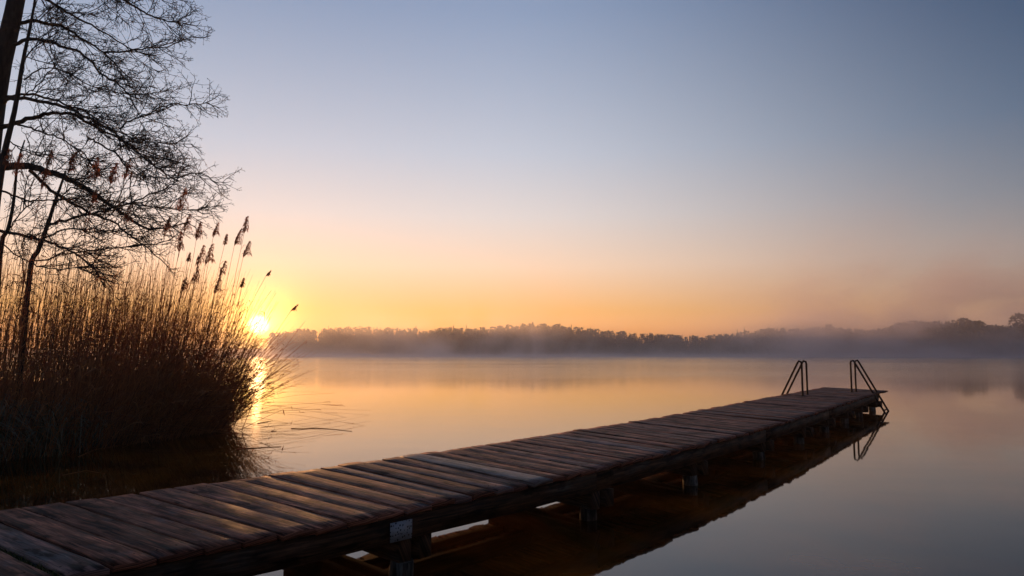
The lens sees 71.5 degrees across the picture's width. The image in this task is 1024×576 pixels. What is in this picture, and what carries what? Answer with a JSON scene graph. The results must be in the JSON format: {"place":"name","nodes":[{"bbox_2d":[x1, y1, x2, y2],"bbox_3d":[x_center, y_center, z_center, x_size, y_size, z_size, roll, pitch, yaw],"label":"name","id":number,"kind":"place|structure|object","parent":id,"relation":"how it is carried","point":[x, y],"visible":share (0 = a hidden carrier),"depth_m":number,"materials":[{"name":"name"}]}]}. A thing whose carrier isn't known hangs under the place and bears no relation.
{"place":"outdoors","nodes":[
{"label":"outdoors","id":0,"kind":"place"},
{"bbox_2d":[0,355,1023,575],"bbox_3d":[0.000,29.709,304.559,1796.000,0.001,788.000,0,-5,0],"label":"water","id":1,"kind":"structure","parent":0,"point":[923,475],"depth_m":10.65,"materials":[{"name":"liquid"}]},
{"bbox_2d":[237,446,281,448],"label":"floating stalk","id":2,"kind":"object","parent":1,"relation":"on","point":[257,447],"visible":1,"depth_m":12.18,"materials":[{"name":"brown plant"}]},
{"bbox_2d":[291,428,346,430],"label":"floating stalk","id":3,"kind":"object","parent":1,"relation":"on","point":[310,428],"visible":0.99,"depth_m":15.27,"materials":[{"name":"brown plant"}]},
{"bbox_2d":[0,0,1023,348],"label":"sky","id":4,"kind":"structure","parent":0,"point":[701,168],"materials":[{"name":"blue"}]},
{"bbox_2d":[1,348,1023,458],"bbox_3d":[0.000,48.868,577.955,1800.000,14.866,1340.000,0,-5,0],"label":"ground","id":5,"kind":"structure","parent":0,"point":[545,354],"depth_m":520.84,"materials":[{"name":"brown soil"}]},
{"bbox_2d":[0,148,12,190],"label":"plumed reed","id":6,"kind":"object","parent":5,"relation":"on","point":[6,161],"visible":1,"depth_m":12.71,"materials":[{"name":"brown plant"}]},
{"bbox_2d":[0,153,24,308],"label":"plumed reed","id":7,"kind":"object","parent":5,"relation":"on","point":[15,170],"visible":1,"depth_m":13.21,"materials":[{"name":"brown plant"}]},
{"bbox_2d":[4,164,51,403],"bbox_3d":[-8.569,0.128,12.696,0.661,4.705,0.315,-2,-5,16],"label":"plumed reed","id":8,"kind":"object","parent":5,"relation":"on","point":[44,174],"visible":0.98,"depth_m":12.74,"materials":[{"name":"brown plant"}]},
{"bbox_2d":[4,150,53,398],"bbox_3d":[-8.958,-0.106,13.193,0.568,5.069,0.221,0,-5,-5],"label":"plumed reed","id":9,"kind":"object","parent":5,"relation":"on","point":[51,158],"visible":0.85,"depth_m":13.39,"materials":[{"name":"brown plant"}]},
{"bbox_2d":[0,0,90,205],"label":"bare tree","id":10,"kind":"object","parent":5,"relation":"on","point":[7,139],"visible":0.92,"depth_m":14.45,"materials":[{"name":"black plant"}]},
{"bbox_2d":[28,152,76,405],"bbox_3d":[-8.463,-0.032,13.081,0.619,5.089,0.175,2,-6,-19],"label":"plumed reed","id":11,"kind":"object","parent":5,"relation":"on","point":[70,162],"visible":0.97,"depth_m":13.29,"materials":[{"name":"brown plant"}]},
{"bbox_2d":[0,140,139,316],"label":"bare sapling","id":12,"kind":"object","parent":5,"relation":"on","point":[7,230],"visible":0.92,"depth_m":13.26,"materials":[{"name":"black plant"}]},
{"bbox_2d":[57,189,97,401],"bbox_3d":[-7.834,0.427,12.788,0.630,4.478,0.141,-1,-5,9],"label":"plumed reed","id":13,"kind":"object","parent":5,"relation":"on","point":[93,199],"visible":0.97,"depth_m":12.88,"materials":[{"name":"brown plant"}]},
{"bbox_2d":[0,391,155,461],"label":"sedge grass","id":14,"kind":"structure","parent":5,"relation":"on","point":[59,442],"depth_m":11.21,"materials":[{"name":"plant"}]},
{"bbox_2d":[59,157,100,410],"bbox_3d":[-7.865,0.118,12.926,0.480,5.143,0.251,4,-6,-34],"label":"plumed reed","id":15,"kind":"object","parent":5,"relation":"on","point":[96,175],"visible":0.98,"depth_m":13.18,"materials":[{"name":"brown plant"}]},
{"bbox_2d":[73,163,118,392],"bbox_3d":[-7.791,0.142,13.287,0.600,5.112,0.321,4,-6,-35],"label":"plumed reed","id":16,"kind":"object","parent":5,"relation":"on","point":[111,176],"visible":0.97,"depth_m":13.52,"materials":[{"name":"brown plant"}]},
{"bbox_2d":[85,159,132,408],"bbox_3d":[-7.690,0.105,13.627,0.640,5.296,0.269,1,-5,-10],"label":"plumed reed","id":17,"kind":"object","parent":5,"relation":"on","point":[127,173],"visible":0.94,"depth_m":13.80,"materials":[{"name":"brown plant"}]},
{"bbox_2d":[15,158,207,409],"bbox_3d":[-7.821,-0.111,13.822,3.103,5.316,2.160,-1,-5,9],"label":"bare sapling","id":18,"kind":"object","parent":5,"relation":"on","point":[45,231],"visible":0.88,"depth_m":13.90,"materials":[{"name":"black plant"}]},
{"bbox_2d":[91,204,133,407],"bbox_3d":[-7.492,0.577,13.302,0.577,4.403,0.245,3,-6,-29],"label":"plumed reed","id":19,"kind":"object","parent":5,"relation":"on","point":[125,217],"visible":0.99,"depth_m":13.55,"materials":[{"name":"brown plant"}]},
{"bbox_2d":[0,0,243,296],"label":"bare tree","id":20,"kind":"object","parent":5,"relation":"on","point":[12,22],"visible":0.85,"depth_m":15.58,"materials":[{"name":"black plant"}]},
{"bbox_2d":[130,217,171,419],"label":"plumed reed","id":21,"kind":"object","parent":5,"relation":"on","point":[166,227],"visible":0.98,"depth_m":13.74,"materials":[{"name":"brown plant"}]},
{"bbox_2d":[147,188,188,372],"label":"plumed reed","id":22,"kind":"object","parent":5,"relation":"on","point":[180,200],"visible":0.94,"depth_m":14.25,"materials":[{"name":"brown plant"}]},
{"bbox_2d":[153,231,184,430],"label":"plumed reed","id":23,"kind":"object","parent":5,"relation":"on","point":[179,242],"visible":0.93,"depth_m":13.56,"materials":[{"name":"brown plant"}]},
{"bbox_2d":[158,277,187,441],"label":"plumed reed","id":24,"kind":"object","parent":5,"relation":"on","point":[183,287],"visible":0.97,"depth_m":13.23,"materials":[{"name":"brown plant"}]},
{"bbox_2d":[159,213,191,360],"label":"plumed reed","id":25,"kind":"object","parent":5,"relation":"on","point":[185,224],"visible":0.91,"depth_m":14.72,"materials":[{"name":"brown plant"}]},
{"bbox_2d":[165,252,190,392],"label":"plumed reed","id":26,"kind":"object","parent":5,"relation":"on","point":[189,258],"visible":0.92,"depth_m":14.90,"materials":[{"name":"brown plant"}]},
{"bbox_2d":[0,209,362,461],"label":"reed bed","id":27,"kind":"object","parent":5,"relation":"on","point":[114,370],"visible":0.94,"depth_m":13.31,"materials":[{"name":"brown plant"}]},
{"bbox_2d":[172,266,199,440],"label":"plumed reed","id":28,"kind":"object","parent":5,"relation":"on","point":[195,276],"visible":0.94,"depth_m":13.40,"materials":[{"name":"brown plant"}]},
{"bbox_2d":[171,221,202,400],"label":"plumed reed","id":29,"kind":"object","parent":5,"relation":"on","point":[198,231],"visible":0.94,"depth_m":14.40,"materials":[{"name":"brown plant"}]},
{"bbox_2d":[168,245,206,436],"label":"plumed reed","id":30,"kind":"object","parent":5,"relation":"on","point":[200,255],"visible":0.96,"depth_m":13.95,"materials":[{"name":"brown plant"}]},
{"bbox_2d":[183,244,215,411],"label":"plumed reed","id":31,"kind":"object","parent":5,"relation":"on","point":[209,252],"visible":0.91,"depth_m":14.31,"materials":[{"name":"brown plant"}]},
{"bbox_2d":[190,222,219,373],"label":"plumed reed","id":32,"kind":"object","parent":5,"relation":"on","point":[214,233],"visible":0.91,"depth_m":15.05,"materials":[{"name":"brown plant"}]},
{"bbox_2d":[194,276,222,435],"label":"plumed reed","id":33,"kind":"object","parent":5,"relation":"on","point":[216,286],"visible":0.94,"depth_m":14.31,"materials":[{"name":"brown plant"}]},
{"bbox_2d":[199,261,226,371],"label":"plumed reed","id":34,"kind":"object","parent":5,"relation":"on","point":[222,272],"visible":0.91,"depth_m":15.05,"materials":[{"name":"brown plant"}]},
{"bbox_2d":[201,234,227,363],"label":"plumed reed","id":35,"kind":"object","parent":5,"relation":"on","point":[225,241],"visible":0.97,"depth_m":15.23,"materials":[{"name":"brown plant"}]},
{"bbox_2d":[211,229,243,373],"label":"plumed reed","id":36,"kind":"object","parent":5,"relation":"on","point":[238,237],"visible":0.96,"depth_m":15.22,"materials":[{"name":"brown plant"}]},
{"bbox_2d":[213,216,248,424],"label":"plumed reed","id":37,"kind":"object","parent":5,"relation":"on","point":[246,223],"visible":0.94,"depth_m":15.35,"materials":[{"name":"brown plant"}]},
{"bbox_2d":[228,278,244,352],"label":"plumed reed","id":38,"kind":"object","parent":5,"relation":"on","point":[242,284],"visible":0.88,"depth_m":15.39,"materials":[{"name":"brown plant"}]},
{"bbox_2d":[222,241,251,359],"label":"plumed reed","id":39,"kind":"object","parent":5,"relation":"on","point":[246,250],"visible":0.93,"depth_m":15.47,"materials":[{"name":"brown plant"}]},
{"bbox_2d":[218,270,271,390],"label":"leaning reed","id":40,"kind":"object","parent":5,"relation":"on","point":[268,273],"visible":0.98,"depth_m":15.11,"materials":[{"name":"brown plant"}]},
{"bbox_2d":[221,291,270,386],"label":"leaning reed","id":41,"kind":"object","parent":5,"relation":"on","point":[247,329],"visible":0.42,"depth_m":15.55,"materials":[{"name":"brown plant"}]},
{"bbox_2d":[217,293,275,424],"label":"leaning reed","id":42,"kind":"object","parent":5,"relation":"on","point":[248,341],"visible":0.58,"depth_m":15.06,"materials":[{"name":"brown plant"}]},
{"bbox_2d":[233,304,297,428],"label":"leaning reed","id":43,"kind":"object","parent":5,"relation":"on","point":[294,308],"visible":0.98,"depth_m":15.45,"materials":[{"name":"brown plant"}]},
{"bbox_2d":[229,340,306,432],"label":"leaning reed","id":44,"kind":"object","parent":5,"relation":"on","point":[261,384],"visible":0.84,"depth_m":14.41,"materials":[{"name":"brown plant"}]},
{"bbox_2d":[242,323,303,429],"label":"leaning reed","id":45,"kind":"object","parent":5,"relation":"on","point":[263,380],"visible":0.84,"depth_m":14.82,"materials":[{"name":"brown plant"}]},
{"bbox_2d":[412,327,418,353],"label":"distant tree","id":46,"kind":"object","parent":5,"relation":"on","point":[415,337],"visible":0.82,"depth_m":565.05,"materials":[{"name":"brown plant"}]},
{"bbox_2d":[0,387,887,575],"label":"wooden jetty","id":47,"kind":"object","parent":5,"relation":"on","point":[396,512],"visible":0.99,"depth_m":5.59,"materials":[{"name":"brown wood"}]},
{"bbox_2d":[781,360,808,395],"bbox_3d":[7.518,2.980,19.531,0.528,2.001,1.563,3,-6,-29],"label":"swim ladder","id":48,"kind":"object","parent":47,"relation":"attached to","point":[795,376],"visible":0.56,"depth_m":19.18,"materials":[{"name":"metal"}]},
{"bbox_2d":[850,360,888,411],"bbox_3d":[10.238,3.031,20.092,0.637,2.001,1.612,3,-6,-29],"label":"swim ladder","id":49,"kind":"object","parent":47,"relation":"attached to","point":[868,385],"visible":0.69,"depth_m":20.41,"materials":[{"name":"metal"}]},
{"bbox_2d":[450,325,455,352],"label":"distant tree","id":50,"kind":"object","parent":5,"relation":"on","point":[451,340],"visible":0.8,"depth_m":554.32,"materials":[{"name":"brown plant"}]},
{"bbox_2d":[463,325,470,352],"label":"distant tree","id":51,"kind":"object","parent":5,"relation":"on","point":[466,332],"visible":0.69,"depth_m":551.03,"materials":[{"name":"brown plant"}]},
{"bbox_2d":[587,327,591,353],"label":"distant tree","id":52,"kind":"object","parent":5,"relation":"on","point":[590,341],"visible":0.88,"depth_m":538.39,"materials":[{"name":"brown plant"}]},
{"bbox_2d":[267,320,1023,356],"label":"wood","id":53,"kind":"object","parent":5,"relation":"on","point":[934,338],"visible":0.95,"depth_m":524.64,"materials":[{"name":"grey plant"}]},
{"bbox_2d":[735,331,741,352],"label":"distant tree","id":54,"kind":"object","parent":5,"relation":"on","point":[737,337],"visible":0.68,"depth_m":495.35,"materials":[{"name":"brown plant"}]},
{"bbox_2d":[741,327,747,351],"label":"distant tree","id":55,"kind":"object","parent":5,"relation":"on","point":[744,338],"visible":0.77,"depth_m":492.27,"materials":[{"name":"brown plant"}]},
{"bbox_2d":[822,324,837,352],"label":"distant tree","id":56,"kind":"object","parent":5,"relation":"on","point":[829,332],"visible":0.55,"depth_m":449.67,"materials":[{"name":"grey plant"}]},
{"bbox_2d":[902,319,920,344],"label":"distant tree","id":57,"kind":"object","parent":5,"relation":"on","point":[911,331],"visible":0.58,"depth_m":417.58,"materials":[{"name":"grey plant"}]},
{"bbox_2d":[954,317,975,355],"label":"distant tree","id":58,"kind":"object","parent":5,"relation":"on","point":[962,333],"visible":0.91,"depth_m":396.34,"materials":[{"name":"grey plant"}]},
{"bbox_2d":[968,320,989,350],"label":"distant tree","id":59,"kind":"object","parent":5,"relation":"on","point":[979,336],"visible":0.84,"depth_m":393.57,"materials":[{"name":"grey plant"}]},
{"bbox_2d":[1007,312,1023,355],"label":"distant tree","id":60,"kind":"object","parent":5,"relation":"on","point":[1020,327],"visible":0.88,"depth_m":387.69,"materials":[{"name":"grey plant"}]}
]}

